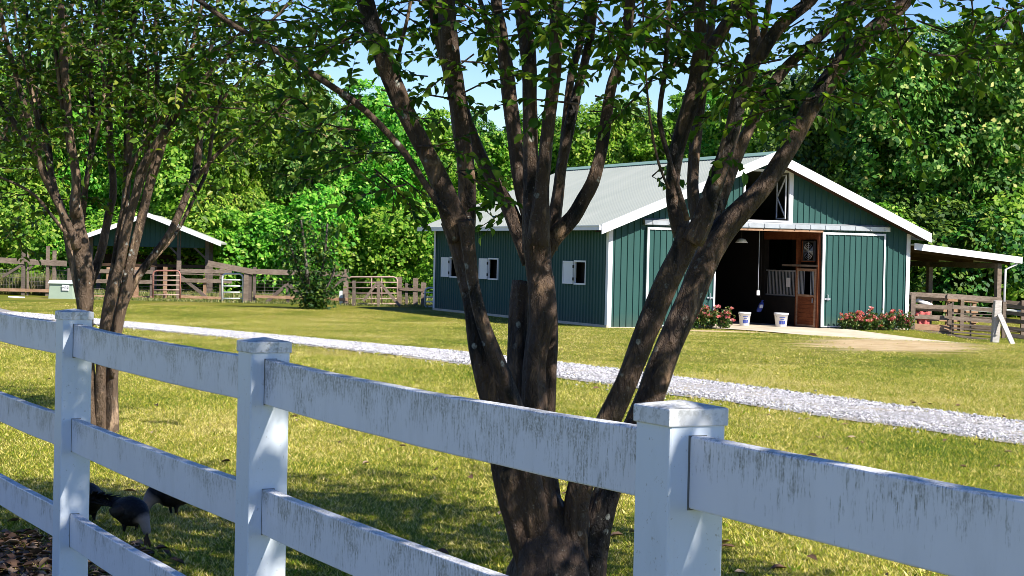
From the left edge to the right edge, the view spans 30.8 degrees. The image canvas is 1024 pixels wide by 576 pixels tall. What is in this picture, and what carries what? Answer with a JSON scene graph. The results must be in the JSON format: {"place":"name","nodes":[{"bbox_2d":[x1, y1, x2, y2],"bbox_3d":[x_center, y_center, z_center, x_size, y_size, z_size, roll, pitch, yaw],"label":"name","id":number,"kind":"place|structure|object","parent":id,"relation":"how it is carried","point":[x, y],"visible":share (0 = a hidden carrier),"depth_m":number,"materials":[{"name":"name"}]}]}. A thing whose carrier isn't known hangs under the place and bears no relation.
{"place":"outdoors","nodes":[
{"label":"outdoors","id":0,"kind":"place"},
{"bbox_2d":[0,291,1023,575],"bbox_3d":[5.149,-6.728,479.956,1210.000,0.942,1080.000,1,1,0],"label":"ground","id":1,"kind":"structure","parent":0,"point":[896,347],"depth_m":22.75,"materials":[{"name":"green plant"}]},
{"bbox_2d":[0,66,15,249],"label":"woodland tree","id":2,"kind":"object","parent":1,"relation":"on","point":[5,77],"visible":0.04,"depth_m":100.69,"materials":[{"name":"green plant"}]},
{"bbox_2d":[0,45,66,195],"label":"woodland tree","id":3,"kind":"object","parent":1,"relation":"on","point":[14,48],"depth_m":108.58,"materials":[{"name":"green plant"}]},
{"bbox_2d":[0,189,67,279],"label":"shrub","id":4,"kind":"object","parent":1,"relation":"on","point":[11,246],"visible":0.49,"depth_m":92.34,"materials":[{"name":"green plant"}]},
{"bbox_2d":[0,80,70,272],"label":"woodland tree","id":5,"kind":"object","parent":1,"relation":"on","point":[37,182],"visible":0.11,"depth_m":98.02,"materials":[{"name":"green plant"}]},
{"bbox_2d":[0,246,71,295],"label":"paddock fence","id":6,"kind":"object","parent":1,"relation":"on","point":[53,262],"visible":0.8,"depth_m":82.92,"materials":[{"name":"wood"}]},
{"bbox_2d":[48,280,74,298],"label":"utility box","id":7,"kind":"object","parent":1,"relation":"on","point":[61,289],"visible":0.69,"depth_m":79.24,"materials":[{"name":"white paint"}]},
{"bbox_2d":[26,221,103,287],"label":"shrub","id":8,"kind":"object","parent":1,"relation":"on","point":[58,243],"visible":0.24,"depth_m":92.94,"materials":[{"name":"green plant"}]},
{"bbox_2d":[0,0,139,175],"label":"tree","id":9,"kind":"object","parent":1,"relation":"on","point":[47,101],"visible":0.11,"depth_m":24.45,"materials":[{"name":"green plant"}]},
{"bbox_2d":[8,33,139,274],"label":"woodland tree","id":10,"kind":"object","parent":1,"relation":"on","point":[91,189],"visible":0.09,"depth_m":100.55,"materials":[{"name":"green plant"}]},
{"bbox_2d":[55,149,107,190],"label":"woodland tree","id":11,"kind":"object","parent":1,"relation":"on","point":[64,164],"depth_m":106.43,"materials":[{"name":"green plant"}]},
{"bbox_2d":[54,59,148,208],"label":"woodland tree","id":12,"kind":"object","parent":1,"relation":"on","point":[65,160],"depth_m":105.63,"materials":[{"name":"green plant"}]},
{"bbox_2d":[89,482,119,520],"bbox_3d":[-2.587,1.323,11.305,0.296,0.278,0.500,1,1,-25],"label":"hen","id":13,"kind":"object","parent":1,"relation":"on","point":[96,492],"visible":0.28,"depth_m":11.19,"materials":[{"name":"black"}]},
{"bbox_2d":[50,206,190,291],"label":"shrub","id":14,"kind":"object","parent":1,"relation":"on","point":[90,225],"visible":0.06,"depth_m":91.61,"materials":[{"name":"green plant"}]},
{"bbox_2d":[91,495,150,534],"bbox_3d":[-2.284,1.355,11.043,0.428,0.238,0.254,2,1,43],"label":"hen","id":15,"kind":"object","parent":1,"relation":"on","point":[126,511],"visible":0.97,"depth_m":10.94,"materials":[{"name":"black"}]},
{"bbox_2d":[94,267,154,297],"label":"paddock fence","id":16,"kind":"object","parent":1,"relation":"on","point":[137,291],"visible":0.22,"depth_m":82.40,"materials":[{"name":"wood"}]},
{"bbox_2d":[88,67,177,253],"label":"woodland tree","id":17,"kind":"object","parent":1,"relation":"on","point":[119,179],"visible":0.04,"depth_m":99.92,"materials":[{"name":"green plant"}]},
{"bbox_2d":[87,213,226,291],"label":"open shed","id":18,"kind":"structure","parent":1,"relation":"on","point":[156,227],"depth_m":86.10,"materials":[{"name":"green metal"}]},
{"bbox_2d":[107,67,206,197],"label":"woodland tree","id":19,"kind":"object","parent":1,"relation":"on","point":[161,90],"visible":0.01,"depth_m":108.61,"materials":[{"name":"green plant"}]},
{"bbox_2d":[143,487,186,514],"bbox_3d":[-2.115,1.321,11.791,0.510,0.284,0.302,1,1,-31],"label":"hen","id":20,"kind":"object","parent":1,"relation":"on","point":[152,497],"visible":0.41,"depth_m":11.67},
{"bbox_2d":[151,270,180,298],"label":"pipe gate","id":21,"kind":"structure","parent":1,"relation":"on","point":[153,285],"depth_m":80.68,"materials":[{"name":"metal"}]},
{"bbox_2d":[134,66,234,288],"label":"woodland tree","id":22,"kind":"object","parent":1,"relation":"on","point":[178,158],"visible":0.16,"depth_m":96.94,"materials":[{"name":"green plant"}]},
{"bbox_2d":[167,89,217,183],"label":"woodland tree","id":23,"kind":"object","parent":1,"relation":"on","point":[188,155],"visible":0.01,"depth_m":106.16,"materials":[{"name":"green plant"}]},
{"bbox_2d":[163,261,231,299],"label":"paddock fence","id":24,"kind":"object","parent":1,"relation":"on","point":[205,281],"visible":0.67,"depth_m":81.40,"materials":[{"name":"wood"}]},
{"bbox_2d":[0,0,398,431],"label":"crape myrtle","id":25,"kind":"object","parent":1,"relation":"on","point":[85,267],"visible":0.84,"depth_m":16.56,"materials":[{"name":"green plant"}]},
{"bbox_2d":[143,189,256,291],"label":"shrub","id":26,"kind":"object","parent":1,"relation":"on","point":[192,222],"visible":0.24,"depth_m":91.44,"materials":[{"name":"green plant"}]},
{"bbox_2d":[0,272,432,307],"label":"tall weeds","id":27,"kind":"object","parent":1,"relation":"on","point":[4,282],"visible":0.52,"depth_m":83.62,"materials":[{"name":"green plant"}]},
{"bbox_2d":[181,206,270,293],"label":"shrub","id":28,"kind":"object","parent":1,"relation":"on","point":[235,217],"visible":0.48,"depth_m":91.24,"materials":[{"name":"green plant"}]},
{"bbox_2d":[190,90,274,249],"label":"woodland tree","id":29,"kind":"object","parent":1,"relation":"on","point":[244,194],"visible":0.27,"depth_m":95.97,"materials":[{"name":"green plant"}]},
{"bbox_2d":[188,130,279,185],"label":"woodland tree","id":30,"kind":"object","parent":1,"relation":"on","point":[229,161],"visible":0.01,"depth_m":106.90,"materials":[{"name":"green plant"}]},
{"bbox_2d":[207,195,320,294],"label":"shrub","id":31,"kind":"object","parent":1,"relation":"on","point":[263,251],"visible":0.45,"depth_m":90.78,"materials":[{"name":"green plant"}]},
{"bbox_2d":[210,69,342,224],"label":"woodland tree","id":32,"kind":"object","parent":1,"relation":"on","point":[271,80],"visible":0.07,"depth_m":97.77,"materials":[{"name":"green plant"}]},
{"bbox_2d":[207,260,348,304],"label":"paddock fence","id":33,"kind":"object","parent":1,"relation":"on","point":[254,271],"visible":0.6,"depth_m":78.90,"materials":[{"name":"wood"}]},
{"bbox_2d":[220,273,243,302],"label":"pipe gate","id":34,"kind":"structure","parent":33,"relation":"attached to","point":[222,285],"depth_m":79.07,"materials":[{"name":"metal"}]},
{"bbox_2d":[348,276,397,304],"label":"pipe gate","id":35,"kind":"structure","parent":33,"relation":"attached to","point":[371,282],"depth_m":79.07,"materials":[{"name":"metal"}]},
{"bbox_2d":[262,202,350,309],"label":"sapling","id":36,"kind":"object","parent":1,"relation":"on","point":[313,296],"visible":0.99,"depth_m":72.80,"materials":[{"name":"green plant"}]},
{"bbox_2d":[235,183,378,295],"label":"shrub","id":37,"kind":"object","parent":1,"relation":"on","point":[302,201],"visible":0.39,"depth_m":90.76,"materials":[{"name":"green plant"}]},
{"bbox_2d":[260,73,363,237],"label":"woodland tree","id":38,"kind":"object","parent":1,"relation":"on","point":[279,185],"visible":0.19,"depth_m":95.94,"materials":[{"name":"green plant"}]},
{"bbox_2d":[312,219,384,295],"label":"shrub","id":39,"kind":"object","parent":1,"relation":"on","point":[350,223],"visible":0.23,"depth_m":92.31,"materials":[{"name":"green plant"}]},
{"bbox_2d":[304,78,394,274],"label":"woodland tree","id":40,"kind":"object","parent":1,"relation":"on","point":[364,122],"visible":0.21,"depth_m":97.69,"materials":[{"name":"green plant"}]},
{"bbox_2d":[313,200,428,296],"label":"shrub","id":41,"kind":"object","parent":1,"relation":"on","point":[371,219],"visible":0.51,"depth_m":91.18,"materials":[{"name":"green plant"}]},
{"bbox_2d":[353,134,390,174],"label":"woodland tree","id":42,"kind":"object","parent":1,"relation":"on","point":[370,159],"visible":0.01,"depth_m":107.41,"materials":[{"name":"green plant"}]},
{"bbox_2d":[352,281,399,306],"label":"fence brace","id":43,"kind":"object","parent":1,"relation":"on","point":[378,284],"visible":0.79,"depth_m":78.36,"materials":[{"name":"wood"}]},
{"bbox_2d":[351,107,433,290],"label":"woodland tree","id":44,"kind":"object","parent":1,"relation":"on","point":[401,167],"visible":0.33,"depth_m":95.13,"materials":[{"name":"green plant"}]},
{"bbox_2d":[364,199,440,296],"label":"shrub","id":45,"kind":"object","parent":1,"relation":"on","point":[424,260],"visible":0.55,"depth_m":90.80,"materials":[{"name":"green plant"}]},
{"bbox_2d":[397,277,425,306],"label":"paddock fence","id":46,"kind":"object","parent":1,"relation":"on","point":[415,289],"visible":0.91,"depth_m":79.42,"materials":[{"name":"wood"}]},
{"bbox_2d":[363,107,487,286],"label":"woodland tree","id":47,"kind":"object","parent":1,"relation":"on","point":[450,171],"visible":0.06,"depth_m":99.45,"materials":[{"name":"green plant"}]},
{"bbox_2d":[423,287,432,306],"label":"pipe gate","id":48,"kind":"structure","parent":1,"relation":"on","point":[425,297],"depth_m":78.48,"materials":[{"name":"metal"}]},
{"bbox_2d":[415,109,507,199],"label":"woodland tree","id":49,"kind":"object","parent":1,"relation":"on","point":[490,125],"visible":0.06,"depth_m":103.33,"materials":[{"name":"green plant"}]},
{"bbox_2d":[0,377,1012,575],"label":"leaf litter","id":50,"kind":"object","parent":1,"relation":"on","point":[14,540],"visible":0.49,"depth_m":10.18,"materials":[{"name":"brown plant"}]},
{"bbox_2d":[0,308,1023,575],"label":"white rail fence","id":51,"kind":"object","parent":1,"relation":"on","point":[686,474],"visible":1,"depth_m":4.65,"materials":[{"name":"wood"}]},
{"bbox_2d":[0,308,1023,444],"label":"gravel drive","id":52,"kind":"structure","parent":1,"relation":"on","point":[1003,426],"depth_m":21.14,"materials":[{"name":"grey gravel"}]},
{"bbox_2d":[474,110,553,195],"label":"woodland tree","id":53,"kind":"object","parent":1,"relation":"on","point":[501,157],"visible":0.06,"depth_m":101.47,"materials":[{"name":"green plant"}]},
{"bbox_2d":[538,116,585,174],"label":"woodland tree","id":54,"kind":"object","parent":1,"relation":"on","point":[558,120],"visible":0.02,"depth_m":103.15,"materials":[{"name":"green plant"}]},
{"bbox_2d":[148,0,1023,575],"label":"crape myrtle","id":55,"kind":"object","parent":1,"relation":"on","point":[550,530],"visible":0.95,"depth_m":8.82,"materials":[{"name":"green plant"}]},
{"bbox_2d":[539,100,649,172],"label":"woodland tree","id":56,"kind":"object","parent":1,"relation":"on","point":[578,151],"visible":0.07,"depth_m":99.00,"materials":[{"name":"green plant"}]},
{"bbox_2d":[588,95,671,163],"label":"woodland tree","id":57,"kind":"object","parent":1,"relation":"on","point":[644,102],"visible":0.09,"depth_m":101.31,"materials":[{"name":"green plant"}]},
{"bbox_2d":[623,91,720,161],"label":"woodland tree","id":58,"kind":"object","parent":1,"relation":"on","point":[642,148],"visible":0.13,"depth_m":97.59,"materials":[{"name":"green plant"}]},
{"bbox_2d":[684,89,730,156],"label":"woodland tree","id":59,"kind":"object","parent":1,"relation":"on","point":[710,101],"visible":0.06,"depth_m":96.05,"materials":[{"name":"green plant"}]},
{"bbox_2d":[692,303,735,328],"bbox_3d":[6.391,0.962,60.870,2.053,0.953,0.935,1,1,-23],"label":"rose bush","id":60,"kind":"object","parent":1,"relation":"on","point":[711,318],"visible":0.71,"depth_m":60.88,"materials":[{"name":"green plant"}]},
{"bbox_2d":[417,151,1022,329],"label":"barn","id":61,"kind":"structure","parent":1,"relation":"on","point":[610,254],"depth_m":63.74,"materials":[{"name":"green metal"}]},
{"bbox_2d":[441,257,456,277],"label":"window","id":62,"kind":"structure","parent":61,"relation":"in","point":[446,262],"depth_m":72.90,"materials":[{"name":"white paint"}]},
{"bbox_2d":[478,258,498,279],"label":"window","id":63,"kind":"structure","parent":61,"relation":"in","point":[484,263],"depth_m":69.20,"materials":[{"name":"white paint"}]},
{"bbox_2d":[562,260,585,284],"bbox_3d":[2.251,-0.537,62.135,0.345,1.300,1.960,1,1,-23],"label":"window","id":64,"kind":"structure","parent":61,"relation":"in","point":[568,266],"depth_m":62.40,"materials":[{"name":"white paint"}]},
{"bbox_2d":[645,227,715,326],"bbox_3d":[5.546,-0.351,60.855,2.560,3.220,0.114,1,1,-23],"label":"sliding door","id":65,"kind":"structure","parent":61,"relation":"in","point":[659,240],"depth_m":60.55,"materials":[{"name":"green metal"}]},
{"bbox_2d":[735,234,747,242],"bbox_3d":[7.867,-1.819,63.617,0.440,0.545,0.440,1,1,-23],"label":"pendant lamp","id":66,"kind":"object","parent":61,"relation":"hanging from","point":[741,240],"visible":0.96,"depth_m":63.48,"materials":[{"name":"white metal"}]},
{"bbox_2d":[738,312,750,325],"bbox_3d":[7.993,1.060,63.862,0.455,0.460,0.443,1,1,-23],"label":"bucket","id":67,"kind":"object","parent":61,"relation":"on","point":[744,318],"visible":1,"depth_m":63.70,"materials":[{"name":"white plastic"}]},
{"bbox_2d":[756,231,759,294],"bbox_3d":[8.413,-0.914,63.334,0.100,2.320,0.060,1,1,-23],"label":"hanging cord","id":68,"kind":"object","parent":61,"relation":"hanging from","point":[757,292],"visible":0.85,"depth_m":63.33,"materials":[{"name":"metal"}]},
{"bbox_2d":[757,228,763,311],"bbox_3d":[8.721,-0.636,64.994,0.266,2.965,0.216,1,1,-23],"label":"lead rope","id":69,"kind":"object","parent":61,"relation":"hanging from","point":[760,306],"visible":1,"depth_m":64.97,"materials":[{"name":"blue fabric"}]},
{"bbox_2d":[774,313,788,326],"bbox_3d":[9.208,1.088,63.572,0.517,0.470,0.505,1,1,-23],"label":"bucket","id":70,"kind":"object","parent":61,"relation":"on","point":[781,319],"visible":1,"depth_m":63.39,"materials":[{"name":"white plastic"}]},
{"bbox_2d":[786,278,789,286],"bbox_3d":[9.662,-0.198,64.986,0.008,0.320,0.240,1,1,-24],"label":"notice card","id":71,"kind":"object","parent":61,"relation":"attached to","point":[787,282],"visible":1,"depth_m":64.99,"materials":[{"name":"white paper"}]},
{"bbox_2d":[795,268,816,326],"bbox_3d":[10.084,0.325,63.759,0.075,1.980,1.200,1,1,-23],"label":"stall door","id":72,"kind":"structure","parent":61,"relation":"in","point":[802,299],"depth_m":63.78,"materials":[{"name":"wood"}]},
{"bbox_2d":[803,241,815,260],"bbox_3d":[10.175,-1.261,63.597,0.086,0.680,0.680,1,1,-23],"label":"box fan","id":73,"kind":"object","parent":61,"relation":"attached to","point":[812,253],"visible":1,"depth_m":63.57,"materials":[{"name":"metal"}]},
{"bbox_2d":[820,232,885,326],"bbox_3d":[11.692,-0.266,63.527,2.540,3.220,0.114,1,1,-23],"label":"sliding door","id":74,"kind":"structure","parent":61,"relation":"in","point":[853,264],"depth_m":63.53,"materials":[{"name":"green metal"}]},
{"bbox_2d":[701,66,801,155],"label":"woodland tree","id":75,"kind":"object","parent":1,"relation":"on","point":[753,144],"visible":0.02,"depth_m":93.08,"materials":[{"name":"green plant"}]},
{"bbox_2d":[763,69,830,173],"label":"woodland tree","id":76,"kind":"object","parent":1,"relation":"on","point":[792,80],"visible":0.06,"depth_m":92.08,"materials":[{"name":"green plant"}]},
{"bbox_2d":[755,54,887,189],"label":"woodland tree","id":77,"kind":"object","parent":1,"relation":"on","point":[840,151],"visible":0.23,"depth_m":89.41,"materials":[{"name":"green plant"}]},
{"bbox_2d":[722,328,965,342],"bbox_3d":[10.659,1.540,60.714,7.300,0.259,4.480,1,1,-23],"label":"concrete apron","id":78,"kind":"object","parent":1,"relation":"on","point":[838,332],"visible":0.76,"depth_m":61.19,"materials":[{"name":"beige concrete"}]},
{"bbox_2d":[820,59,917,214],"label":"woodland tree","id":79,"kind":"object","parent":1,"relation":"on","point":[841,168],"visible":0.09,"depth_m":88.23,"materials":[{"name":"green plant"}]},
{"bbox_2d":[837,306,918,330],"bbox_3d":[12.462,1.086,63.531,3.130,0.929,0.758,1,1,-23],"label":"rose bush","id":80,"kind":"object","parent":1,"relation":"on","point":[890,319],"visible":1,"depth_m":63.44,"materials":[{"name":"green plant"}]},
{"bbox_2d":[875,201,951,311],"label":"shrub","id":81,"kind":"object","parent":1,"relation":"on","point":[904,216],"visible":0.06,"depth_m":83.46,"materials":[{"name":"green plant"}]},
{"bbox_2d":[840,22,1022,312],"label":"woodland tree","id":82,"kind":"object","parent":1,"relation":"on","point":[904,88],"visible":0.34,"depth_m":85.52,"materials":[{"name":"green plant"}]},
{"bbox_2d":[845,17,1023,295],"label":"woodland tree","id":83,"kind":"object","parent":1,"relation":"on","point":[945,41],"visible":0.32,"depth_m":85.49,"materials":[{"name":"green plant"}]},
{"bbox_2d":[909,295,977,330],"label":"board fence","id":84,"kind":"object","parent":1,"relation":"on","point":[948,301],"visible":0.11,"depth_m":69.00,"materials":[{"name":"brown wood"}]},
{"bbox_2d":[880,193,1023,315],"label":"shrub","id":85,"kind":"object","parent":1,"relation":"on","point":[931,218],"visible":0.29,"depth_m":82.83,"materials":[{"name":"green plant"}]},
{"bbox_2d":[910,292,1001,335],"bbox_3d":[15.525,1.112,65.182,3.597,1.892,0.310,1,1,-19],"label":"board fence","id":86,"kind":"object","parent":1,"relation":"on","point":[946,329],"visible":0.79,"depth_m":64.92,"materials":[{"name":"brown wood"}]},
{"bbox_2d":[916,298,932,323],"bbox_3d":[14.373,0.887,64.966,0.679,1.035,0.227,1,1,0],"label":"saddle blanket","id":87,"kind":"object","parent":86,"relation":"hanging from","point":[922,321],"visible":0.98,"depth_m":64.92,"materials":[{"name":"red fabric"}]},
{"bbox_2d":[910,200,1023,316],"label":"shrub","id":88,"kind":"object","parent":1,"relation":"on","point":[1019,267],"visible":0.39,"depth_m":81.81,"materials":[{"name":"green plant"}]},
{"bbox_2d":[952,302,992,339],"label":"board gate","id":89,"kind":"structure","parent":1,"relation":"on","point":[970,308],"depth_m":64.61,"materials":[{"name":"brown wood"}]},
{"bbox_2d":[936,33,1023,209],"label":"woodland tree","id":90,"kind":"object","parent":1,"relation":"on","point":[987,119],"visible":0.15,"depth_m":86.09,"materials":[{"name":"green plant"}]},
{"bbox_2d":[955,186,1023,317],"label":"shrub","id":91,"kind":"object","parent":1,"relation":"on","point":[1014,294],"visible":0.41,"depth_m":81.73,"materials":[{"name":"green plant"}]},
{"bbox_2d":[959,299,1023,334],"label":"board fence","id":92,"kind":"object","parent":1,"relation":"on","point":[1021,302],"visible":0.25,"depth_m":68.84,"materials":[{"name":"brown wood"}]},
{"bbox_2d":[990,300,1014,343],"bbox_3d":[16.276,1.225,61.456,0.331,1.595,1.406,1,1,-11],"label":"gate post","id":93,"kind":"object","parent":1,"relation":"on","point":[998,319],"visible":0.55,"depth_m":61.92,"materials":[{"name":"white wood"}]},
{"bbox_2d":[1001,302,1023,338],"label":"board fence","id":94,"kind":"object","parent":1,"relation":"on","point":[1005,306],"visible":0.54,"depth_m":65.85,"materials":[{"name":"brown wood"}]},
{"bbox_2d":[0,0,1023,153],"label":"sky","id":95,"kind":"structure","parent":0,"point":[485,94],"materials":[{"name":"blue"}]}
]}

